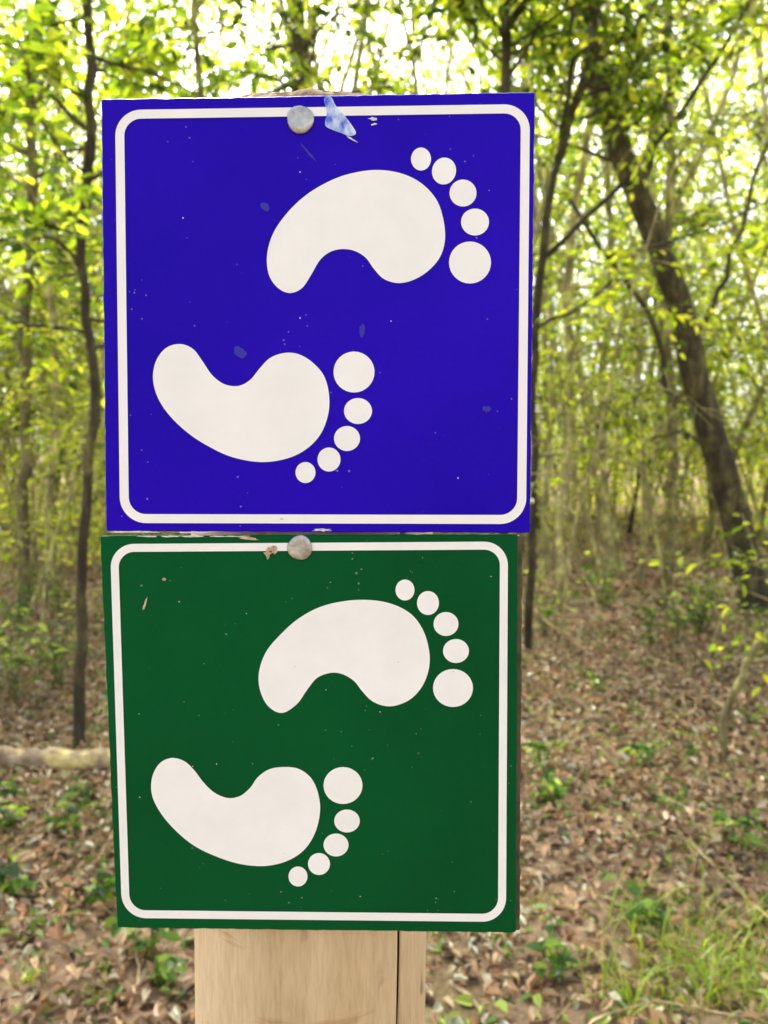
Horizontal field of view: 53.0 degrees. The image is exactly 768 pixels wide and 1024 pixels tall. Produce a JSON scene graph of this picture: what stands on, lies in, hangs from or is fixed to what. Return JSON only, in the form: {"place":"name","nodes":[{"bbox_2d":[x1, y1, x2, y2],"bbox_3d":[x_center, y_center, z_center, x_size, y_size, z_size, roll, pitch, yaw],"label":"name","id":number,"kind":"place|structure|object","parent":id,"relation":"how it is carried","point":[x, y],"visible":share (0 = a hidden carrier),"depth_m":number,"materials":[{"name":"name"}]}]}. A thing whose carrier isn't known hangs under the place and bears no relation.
{"place":"outdoors","nodes":[
{"label":"outdoors","id":0,"kind":"place"},
{"bbox_2d":[0,455,767,1023],"bbox_3d":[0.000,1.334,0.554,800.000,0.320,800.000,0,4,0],"label":"ground","id":1,"kind":"structure","parent":0,"point":[440,975],"depth_m":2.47,"materials":[{"name":"brown plant"}]},
{"bbox_2d":[0,767,23,798],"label":"ground plant","id":2,"kind":"object","parent":1,"relation":"on","point":[11,790],"visible":0.82,"depth_m":3.00,"materials":[{"name":"green plant"}]},
{"bbox_2d":[0,800,29,833],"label":"ground plant","id":3,"kind":"object","parent":1,"relation":"on","point":[9,823],"visible":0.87,"depth_m":2.71,"materials":[{"name":"green plant"}]},
{"bbox_2d":[0,862,36,895],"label":"ground plant","id":4,"kind":"object","parent":1,"relation":"on","point":[12,870],"visible":0.94,"depth_m":2.31,"materials":[{"name":"green plant"}]},
{"bbox_2d":[0,581,39,634],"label":"ground plant","id":5,"kind":"object","parent":1,"relation":"on","point":[21,608],"visible":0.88,"depth_m":5.57,"materials":[{"name":"green plant"}]},
{"bbox_2d":[0,587,75,703],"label":"shrub","id":6,"kind":"object","parent":1,"relation":"on","point":[17,661],"visible":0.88,"depth_m":4.23,"materials":[{"name":"green plant"}]},
{"bbox_2d":[0,191,81,584],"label":"sapling","id":7,"kind":"object","parent":1,"relation":"on","point":[10,277],"visible":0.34,"depth_m":7.33,"materials":[{"name":"green plant"}]},
{"bbox_2d":[0,593,102,687],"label":"shrub","id":8,"kind":"object","parent":1,"relation":"on","point":[53,665],"visible":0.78,"depth_m":4.45,"materials":[{"name":"green plant"}]},
{"bbox_2d":[0,168,102,414],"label":"forest tree","id":9,"kind":"object","parent":1,"relation":"on","point":[25,196],"visible":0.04,"depth_m":14.19,"materials":[{"name":"green plant"}]},
{"bbox_2d":[32,569,71,618],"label":"ground plant","id":10,"kind":"object","parent":1,"relation":"on","point":[59,600],"visible":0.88,"depth_m":6.23,"materials":[{"name":"green plant"}]},
{"bbox_2d":[1,4,102,335],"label":"forest tree","id":11,"kind":"object","parent":1,"relation":"on","point":[41,146],"visible":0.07,"depth_m":11.91,"materials":[{"name":"green plant"}]},
{"bbox_2d":[0,53,104,585],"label":"sapling","id":12,"kind":"object","parent":1,"relation":"on","point":[41,454],"visible":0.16,"depth_m":7.71,"materials":[{"name":"green plant"}]},
{"bbox_2d":[0,353,104,577],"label":"sapling","id":13,"kind":"object","parent":1,"relation":"on","point":[39,507],"visible":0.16,"depth_m":8.17,"materials":[{"name":"green plant"}]},
{"bbox_2d":[0,134,105,674],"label":"sapling","id":14,"kind":"object","parent":1,"relation":"on","point":[81,367],"visible":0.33,"depth_m":4.63,"materials":[{"name":"green plant"}]},
{"bbox_2d":[0,214,105,618],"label":"sapling","id":15,"kind":"object","parent":1,"relation":"on","point":[9,347],"visible":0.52,"depth_m":6.37,"materials":[{"name":"green plant"}]},
{"bbox_2d":[0,385,105,609],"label":"sapling","id":16,"kind":"object","parent":1,"relation":"on","point":[43,533],"visible":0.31,"depth_m":6.81,"materials":[{"name":"green plant"}]},
{"bbox_2d":[0,746,109,771],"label":"fallen log","id":17,"kind":"object","parent":1,"relation":"on","point":[55,758],"visible":0.52,"depth_m":3.30,"materials":[{"name":"beige wood"}]},
{"bbox_2d":[0,4,111,603],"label":"forest tree","id":18,"kind":"object","parent":1,"relation":"on","point":[47,390],"visible":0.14,"depth_m":7.73,"materials":[{"name":"green plant"}]},
{"bbox_2d":[0,267,124,534],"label":"sapling","id":19,"kind":"object","parent":1,"relation":"on","point":[33,336],"visible":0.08,"depth_m":9.46,"materials":[{"name":"green plant"}]},
{"bbox_2d":[0,0,130,611],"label":"slender tree","id":20,"kind":"object","parent":1,"relation":"on","point":[53,310],"visible":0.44,"depth_m":6.54,"materials":[{"name":"green plant"}]},
{"bbox_2d":[42,783,91,833],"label":"ground plant","id":21,"kind":"object","parent":1,"relation":"on","point":[74,811],"visible":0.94,"depth_m":2.70,"materials":[{"name":"green plant"}]},
{"bbox_2d":[16,266,135,633],"bbox_3d":[-2.227,-0.513,5.714,1.156,2.848,1.273,2,5,29],"label":"sapling","id":22,"kind":"object","parent":1,"relation":"on","point":[73,503],"visible":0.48,"depth_m":5.68,"materials":[{"name":"green plant"}]},
{"bbox_2d":[0,0,154,624],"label":"slender tree","id":23,"kind":"object","parent":1,"relation":"on","point":[24,477],"visible":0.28,"depth_m":5.80,"materials":[{"name":"green plant"}]},
{"bbox_2d":[61,771,94,803],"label":"ground plant","id":24,"kind":"object","parent":1,"relation":"on","point":[87,790],"visible":0.81,"depth_m":2.98,"materials":[{"name":"green plant"}]},
{"bbox_2d":[43,238,138,534],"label":"sapling","id":25,"kind":"object","parent":1,"relation":"on","point":[68,291],"visible":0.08,"depth_m":8.05,"materials":[{"name":"green plant"}]},
{"bbox_2d":[80,872,114,905],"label":"ground plant","id":26,"kind":"object","parent":1,"relation":"on","point":[98,892],"visible":0.89,"depth_m":2.28,"materials":[{"name":"green plant"}]},
{"bbox_2d":[0,0,216,745],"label":"slender tree","id":27,"kind":"object","parent":1,"relation":"on","point":[56,39],"visible":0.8,"depth_m":3.45,"materials":[{"name":"green plant"}]},
{"bbox_2d":[31,15,188,534],"bbox_3d":[-2.043,-1.770,6.855,2.319,5.188,2.106,4,6,44],"label":"sapling","id":28,"kind":"object","parent":1,"relation":"on","point":[91,231],"visible":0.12,"depth_m":6.56,"materials":[{"name":"green plant"}]},
{"bbox_2d":[45,55,178,534],"bbox_3d":[-3.949,-3.403,11.449,3.055,7.867,4.235,-4,6,-43],"label":"forest tree","id":29,"kind":"object","parent":1,"relation":"on","point":[100,158],"visible":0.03,"depth_m":11.51,"materials":[{"name":"green plant"}]},
{"bbox_2d":[0,0,251,454],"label":"forest tree","id":30,"kind":"object","parent":1,"relation":"on","point":[108,70],"visible":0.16,"depth_m":6.96,"materials":[{"name":"green plant"}]},
{"bbox_2d":[0,0,269,534],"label":"sapling","id":31,"kind":"object","parent":1,"relation":"on","point":[54,424],"visible":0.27,"depth_m":5.19,"materials":[{"name":"green plant"}]},
{"bbox_2d":[103,906,181,961],"bbox_3d":[-0.642,1.130,2.058,0.192,0.179,0.159,-4,6,-39],"label":"ground plant","id":32,"kind":"object","parent":1,"relation":"on","point":[141,944],"visible":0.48,"depth_m":2.05,"materials":[{"name":"green plant"}]},
{"bbox_2d":[144,953,186,991],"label":"ground plant","id":33,"kind":"object","parent":1,"relation":"on","point":[167,969],"visible":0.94,"depth_m":1.95,"materials":[{"name":"green plant"}]},
{"bbox_2d":[32,0,386,534],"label":"slender tree","id":34,"kind":"object","parent":1,"relation":"on","point":[302,30],"visible":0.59,"depth_m":4.89,"materials":[{"name":"green plant"}]},
{"bbox_2d":[73,0,493,104],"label":"slender tree","id":35,"kind":"object","parent":1,"relation":"on","point":[299,42],"visible":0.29,"depth_m":5.39,"materials":[{"name":"green plant"}]},
{"bbox_2d":[191,88,432,1023],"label":"timber post","id":36,"kind":"object","parent":1,"relation":"on","point":[257,976],"visible":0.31,"depth_m":0.49,"materials":[{"name":"brown wood"}]},
{"bbox_2d":[101,534,522,932],"bbox_3d":[-0.041,0.136,0.464,0.251,0.246,0.009,0,4,0],"label":"trail sign","id":37,"kind":"object","parent":36,"relation":"attached to","point":[314,732],"visible":1,"depth_m":0.46,"materials":[{"name":"green metal"}]},
{"bbox_2d":[101,93,534,532],"bbox_3d":[-0.039,-0.112,0.443,0.250,0.249,0.005,0,4,0],"label":"trail sign","id":38,"kind":"object","parent":36,"relation":"attached to","point":[318,312],"visible":1,"depth_m":0.44,"materials":[{"name":"blue metal"}]},
{"bbox_2d":[0,0,767,523],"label":"distant woodland","id":39,"kind":"object","parent":1,"relation":"on","point":[258,8],"visible":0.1,"depth_m":19.31,"materials":[{"name":"green plant"}]},
{"bbox_2d":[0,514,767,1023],"bbox_3d":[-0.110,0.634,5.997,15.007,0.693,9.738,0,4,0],"label":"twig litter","id":40,"kind":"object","parent":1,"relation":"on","point":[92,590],"visible":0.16,"depth_m":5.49,"materials":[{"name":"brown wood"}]},
{"bbox_2d":[0,363,767,567],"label":"undergrowth","id":41,"kind":"object","parent":1,"relation":"on","point":[756,526],"visible":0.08,"depth_m":11.20,"materials":[{"name":"green plant"}]},
{"bbox_2d":[0,0,767,591],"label":"distant tree stems","id":42,"kind":"object","parent":1,"relation":"on","point":[544,446],"visible":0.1,"depth_m":8.91,"materials":[{"name":"green plant"}]},
{"bbox_2d":[442,1,596,556],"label":"forest tree","id":43,"kind":"object","parent":1,"relation":"on","point":[562,184],"visible":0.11,"depth_m":10.41,"materials":[{"name":"green plant"}]},
{"bbox_2d":[398,0,641,533],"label":"slender tree","id":44,"kind":"object","parent":1,"relation":"on","point":[463,12],"visible":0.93,"depth_m":4.58,"materials":[{"name":"green plant"}]},
{"bbox_2d":[431,0,617,533],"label":"forest tree","id":45,"kind":"object","parent":1,"relation":"on","point":[550,276],"visible":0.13,"depth_m":7.46,"materials":[{"name":"green plant"}]},
{"bbox_2d":[522,738,566,762],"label":"ground plant","id":46,"kind":"object","parent":1,"relation":"on","point":[537,747],"visible":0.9,"depth_m":3.35,"materials":[{"name":"green plant"}]},
{"bbox_2d":[517,268,584,534],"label":"sapling","id":47,"kind":"object","parent":1,"relation":"on","point":[548,362],"visible":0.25,"depth_m":8.20,"materials":[{"name":"green plant"}]},
{"bbox_2d":[525,904,579,984],"bbox_3d":[0.422,1.137,2.000,0.118,0.146,0.190,-1,5,-15],"label":"ground plant","id":48,"kind":"object","parent":1,"relation":"on","point":[562,957],"visible":0.93,"depth_m":1.97,"materials":[{"name":"green plant"}]},
{"bbox_2d":[535,756,574,800],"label":"ground plant","id":49,"kind":"object","parent":1,"relation":"on","point":[549,777],"visible":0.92,"depth_m":3.00,"materials":[{"name":"green plant"}]},
{"bbox_2d":[450,245,667,533],"bbox_3d":[1.134,-0.513,5.992,1.144,2.765,2.369,-4,6,-42],"label":"sapling","id":50,"kind":"object","parent":1,"relation":"on","point":[595,332],"visible":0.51,"depth_m":5.73,"materials":[{"name":"green plant"}]},
{"bbox_2d":[522,565,595,638],"bbox_3d":[1.106,0.667,5.474,0.600,0.556,0.661,3,5,35],"label":"shrub","id":51,"kind":"object","parent":1,"relation":"on","point":[545,614],"visible":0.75,"depth_m":5.55,"materials":[{"name":"green plant"}]},
{"bbox_2d":[537,294,595,528],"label":"sapling","id":52,"kind":"object","parent":1,"relation":"on","point":[559,393],"visible":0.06,"depth_m":13.13,"materials":[{"name":"green plant"}]},
{"bbox_2d":[533,254,608,501],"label":"forest tree","id":53,"kind":"object","parent":1,"relation":"on","point":[557,306],"visible":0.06,"depth_m":18.71,"materials":[{"name":"green plant"}]},
{"bbox_2d":[535,107,613,530],"bbox_3d":[2.411,-2.939,12.524,2.539,6.577,2.072,0,4,-3],"label":"forest tree","id":54,"kind":"object","parent":1,"relation":"on","point":[539,488],"visible":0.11,"depth_m":12.36,"materials":[{"name":"green plant"}]},
{"bbox_2d":[528,2,669,608],"bbox_3d":[1.565,-1.647,6.296,1.543,5.142,1.912,0,4,0],"label":"slender tree","id":55,"kind":"object","parent":1,"relation":"on","point":[569,337],"visible":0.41,"depth_m":6.29,"materials":[{"name":"green plant"}]},
{"bbox_2d":[578,551,625,604],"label":"ground plant","id":56,"kind":"object","parent":1,"relation":"on","point":[602,590],"visible":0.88,"depth_m":6.62,"materials":[{"name":"green plant"}]},
{"bbox_2d":[564,290,661,536],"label":"sapling","id":57,"kind":"object","parent":1,"relation":"on","point":[584,451],"visible":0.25,"depth_m":11.20,"materials":[{"name":"green plant"}]},
{"bbox_2d":[464,0,767,651],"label":"slender tree","id":58,"kind":"object","parent":1,"relation":"on","point":[609,97],"visible":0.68,"depth_m":5.05,"materials":[{"name":"green plant"}]},
{"bbox_2d":[472,0,767,652],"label":"sapling","id":59,"kind":"object","parent":1,"relation":"on","point":[744,256],"visible":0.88,"depth_m":4.68,"materials":[{"name":"green plant"}]},
{"bbox_2d":[536,919,704,1018],"bbox_3d":[0.562,1.140,1.894,0.342,0.102,0.309,-4,6,-43],"label":"grass tuft","id":60,"kind":"object","parent":1,"relation":"on","point":[604,980],"visible":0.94,"depth_m":1.89,"materials":[{"name":"green plant"}]},
{"bbox_2d":[577,296,665,532],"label":"sapling","id":61,"kind":"object","parent":1,"relation":"on","point":[623,417],"visible":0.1,"depth_m":11.68,"materials":[{"name":"green plant"}]},
{"bbox_2d":[528,862,715,957],"bbox_3d":[0.720,1.135,2.126,0.493,0.118,0.413,-3,5,-34],"label":"grass tuft","id":62,"kind":"object","parent":1,"relation":"on","point":[632,928],"visible":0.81,"depth_m":2.18,"materials":[{"name":"green plant"}]},
{"bbox_2d":[533,0,715,595],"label":"slender tree","id":63,"kind":"object","parent":1,"relation":"on","point":[610,545],"visible":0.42,"depth_m":6.86,"materials":[{"name":"green plant"}]},
{"bbox_2d":[604,873,669,937],"bbox_3d":[0.714,1.135,2.184,0.194,0.149,0.121,3,6,37],"label":"ground plant","id":64,"kind":"object","parent":1,"relation":"on","point":[634,889],"visible":0.87,"depth_m":2.17,"materials":[{"name":"green plant"}]},
{"bbox_2d":[573,181,700,549],"bbox_3d":[3.509,-1.886,10.400,2.157,4.825,1.959,0,4,4],"label":"sapling","id":65,"kind":"object","parent":1,"relation":"on","point":[663,450],"visible":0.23,"depth_m":10.23,"materials":[{"name":"green plant"}]},
{"bbox_2d":[516,0,767,616],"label":"leaning tree","id":66,"kind":"object","parent":1,"relation":"on","point":[728,494],"visible":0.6,"depth_m":5.85,"materials":[{"name":"brown plant"}]},
{"bbox_2d":[621,738,667,765],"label":"ground plant","id":67,"kind":"object","parent":1,"relation":"on","point":[640,748],"visible":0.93,"depth_m":3.35,"materials":[{"name":"green plant"}]},
{"bbox_2d":[525,1,767,542],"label":"forest tree","id":68,"kind":"object","parent":1,"relation":"on","point":[579,111],"visible":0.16,"depth_m":10.50,"materials":[{"name":"green plant"}]},
{"bbox_2d":[575,920,724,1023],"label":"grass tuft","id":69,"kind":"object","parent":1,"relation":"on","point":[642,976],"visible":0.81,"depth_m":1.88,"materials":[{"name":"green plant"}]},
{"bbox_2d":[536,0,767,533],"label":"forest tree","id":70,"kind":"object","parent":1,"relation":"on","point":[631,519],"visible":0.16,"depth_m":11.31,"materials":[{"name":"green plant"}]},
{"bbox_2d":[540,249,767,568],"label":"sapling","id":71,"kind":"object","parent":1,"relation":"on","point":[662,394],"visible":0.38,"depth_m":7.96,"materials":[{"name":"green plant"}]},
{"bbox_2d":[634,599,678,646],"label":"ground plant","id":72,"kind":"object","parent":1,"relation":"on","point":[648,624],"visible":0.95,"depth_m":5.25,"materials":[{"name":"green plant"}]},
{"bbox_2d":[558,61,767,517],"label":"forest tree","id":73,"kind":"object","parent":1,"relation":"on","point":[733,182],"visible":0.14,"depth_m":14.51,"materials":[{"name":"green plant"}]},
{"bbox_2d":[562,75,767,551],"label":"sapling","id":74,"kind":"object","parent":1,"relation":"on","point":[683,257],"visible":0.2,"depth_m":9.18,"materials":[{"name":"green plant"}]},
{"bbox_2d":[576,163,755,519],"bbox_3d":[3.273,-1.531,8.782,1.784,4.395,1.965,0,4,-4],"label":"sapling","id":75,"kind":"object","parent":1,"relation":"on","point":[648,328],"visible":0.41,"depth_m":8.66,"materials":[{"name":"green plant"}]},
{"bbox_2d":[583,0,767,581],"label":"slender tree","id":76,"kind":"object","parent":1,"relation":"on","point":[641,313],"visible":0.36,"depth_m":7.63,"materials":[{"name":"green plant"}]},
{"bbox_2d":[585,87,767,455],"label":"sapling","id":77,"kind":"object","parent":1,"relation":"on","point":[660,170],"visible":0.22,"depth_m":9.16,"materials":[{"name":"green plant"}]},
{"bbox_2d":[656,589,698,641],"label":"ground plant","id":78,"kind":"object","parent":1,"relation":"on","point":[677,617],"visible":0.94,"depth_m":5.42,"materials":[{"name":"green plant"}]},
{"bbox_2d":[606,891,757,988],"bbox_3d":[0.797,1.143,2.016,0.366,0.105,0.436,0,4,6],"label":"grass tuft","id":79,"kind":"object","parent":1,"relation":"on","point":[663,940],"visible":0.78,"depth_m":2.06,"materials":[{"name":"green plant"}]},
{"bbox_2d":[601,888,767,1021],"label":"grass tuft","id":80,"kind":"object","parent":1,"relation":"on","point":[708,996],"visible":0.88,"depth_m":1.91,"materials":[{"name":"green plant"}]},
{"bbox_2d":[609,1,767,585],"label":"slender tree","id":81,"kind":"object","parent":1,"relation":"on","point":[670,522],"visible":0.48,"depth_m":7.39,"materials":[{"name":"green plant"}]},
{"bbox_2d":[609,856,767,954],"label":"grass tuft","id":82,"kind":"object","parent":1,"relation":"on","point":[702,910],"visible":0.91,"depth_m":2.17,"materials":[{"name":"green plant"}]},
{"bbox_2d":[618,224,767,561],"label":"forest tree","id":83,"kind":"object","parent":1,"relation":"on","point":[705,547],"visible":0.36,"depth_m":9.18,"materials":[{"name":"green plant"}]},
{"bbox_2d":[620,916,767,1019],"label":"grass tuft","id":84,"kind":"object","parent":1,"relation":"on","point":[693,981],"visible":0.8,"depth_m":1.90,"materials":[{"name":"green plant"}]},
{"bbox_2d":[628,924,767,1023],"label":"grass tuft","id":85,"kind":"object","parent":1,"relation":"on","point":[744,993],"visible":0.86,"depth_m":1.88,"materials":[{"name":"green plant"}]},
{"bbox_2d":[676,587,719,633],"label":"ground plant","id":86,"kind":"object","parent":1,"relation":"on","point":[701,622],"visible":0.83,"depth_m":5.57,"materials":[{"name":"green plant"}]},
{"bbox_2d":[639,513,767,757],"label":"slender tree","id":87,"kind":"object","parent":1,"relation":"on","point":[760,641],"visible":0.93,"depth_m":3.36,"materials":[{"name":"green plant"}]},
{"bbox_2d":[644,0,767,87],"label":"slender tree","id":88,"kind":"object","parent":1,"relation":"on","point":[722,22],"visible":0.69,"depth_m":4.86,"materials":[{"name":"green plant"}]},
{"bbox_2d":[648,226,767,570],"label":"sapling","id":89,"kind":"object","parent":1,"relation":"on","point":[684,409],"visible":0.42,"depth_m":8.62,"materials":[{"name":"green plant"}]},
{"bbox_2d":[648,171,767,518],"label":"forest tree","id":90,"kind":"object","parent":1,"relation":"on","point":[718,306],"visible":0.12,"depth_m":13.74,"materials":[{"name":"green plant"}]},
{"bbox_2d":[652,145,767,469],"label":"sapling","id":91,"kind":"object","parent":1,"relation":"on","point":[733,387],"visible":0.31,"depth_m":9.66,"materials":[{"name":"green plant"}]},
{"bbox_2d":[653,912,766,986],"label":"grass tuft","id":92,"kind":"object","parent":1,"relation":"on","point":[719,955],"visible":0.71,"depth_m":2.00,"materials":[{"name":"green plant"}]},
{"bbox_2d":[664,542,762,633],"bbox_3d":[2.201,0.586,5.472,0.771,0.649,0.700,-4,6,-43],"label":"shrub","id":93,"kind":"object","parent":1,"relation":"on","point":[702,601],"visible":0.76,"depth_m":5.54,"materials":[{"name":"green plant"}]},
{"bbox_2d":[681,863,767,939],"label":"grass tuft","id":94,"kind":"object","parent":1,"relation":"on","point":[762,915],"visible":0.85,"depth_m":2.20,"materials":[{"name":"green plant"}]},
{"bbox_2d":[684,907,767,992],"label":"grass tuft","id":95,"kind":"object","parent":1,"relation":"on","point":[754,957],"visible":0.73,"depth_m":2.00,"materials":[{"name":"green plant"}]},
{"bbox_2d":[688,87,767,539],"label":"forest tree","id":96,"kind":"object","parent":1,"relation":"on","point":[759,533],"visible":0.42,"depth_m":10.89,"materials":[{"name":"green plant"}]},
{"bbox_2d":[688,271,767,484],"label":"sapling","id":97,"kind":"object","parent":1,"relation":"on","point":[742,456],"visible":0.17,"depth_m":11.92,"materials":[{"name":"green plant"}]},
{"bbox_2d":[694,165,767,473],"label":"sapling","id":98,"kind":"object","parent":1,"relation":"on","point":[764,291],"visible":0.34,"depth_m":9.71,"materials":[{"name":"green plant"}]},
{"bbox_2d":[709,801,764,850],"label":"ground plant","id":99,"kind":"object","parent":1,"relation":"on","point":[745,820],"visible":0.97,"depth_m":2.58,"materials":[{"name":"green plant"}]},
{"bbox_2d":[706,15,767,369],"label":"sapling","id":100,"kind":"object","parent":1,"relation":"on","point":[752,229],"visible":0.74,"depth_m":5.67,"materials":[{"name":"green plant"}]},
{"bbox_2d":[710,579,767,654],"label":"shrub","id":101,"kind":"object","parent":1,"relation":"on","point":[757,626],"visible":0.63,"depth_m":4.90,"materials":[{"name":"green plant"}]},
{"bbox_2d":[718,117,767,411],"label":"sapling","id":102,"kind":"object","parent":1,"relation":"on","point":[758,354],"visible":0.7,"depth_m":7.91,"materials":[{"name":"green plant"}]},
{"bbox_2d":[723,5,767,396],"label":"forest tree","id":103,"kind":"object","parent":1,"relation":"on","point":[756,84],"visible":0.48,"depth_m":9.59,"materials":[{"name":"green plant"}]},
{"bbox_2d":[0,0,767,454],"label":"sky","id":104,"kind":"structure","parent":0,"point":[247,17],"materials":[{"name":"white"}]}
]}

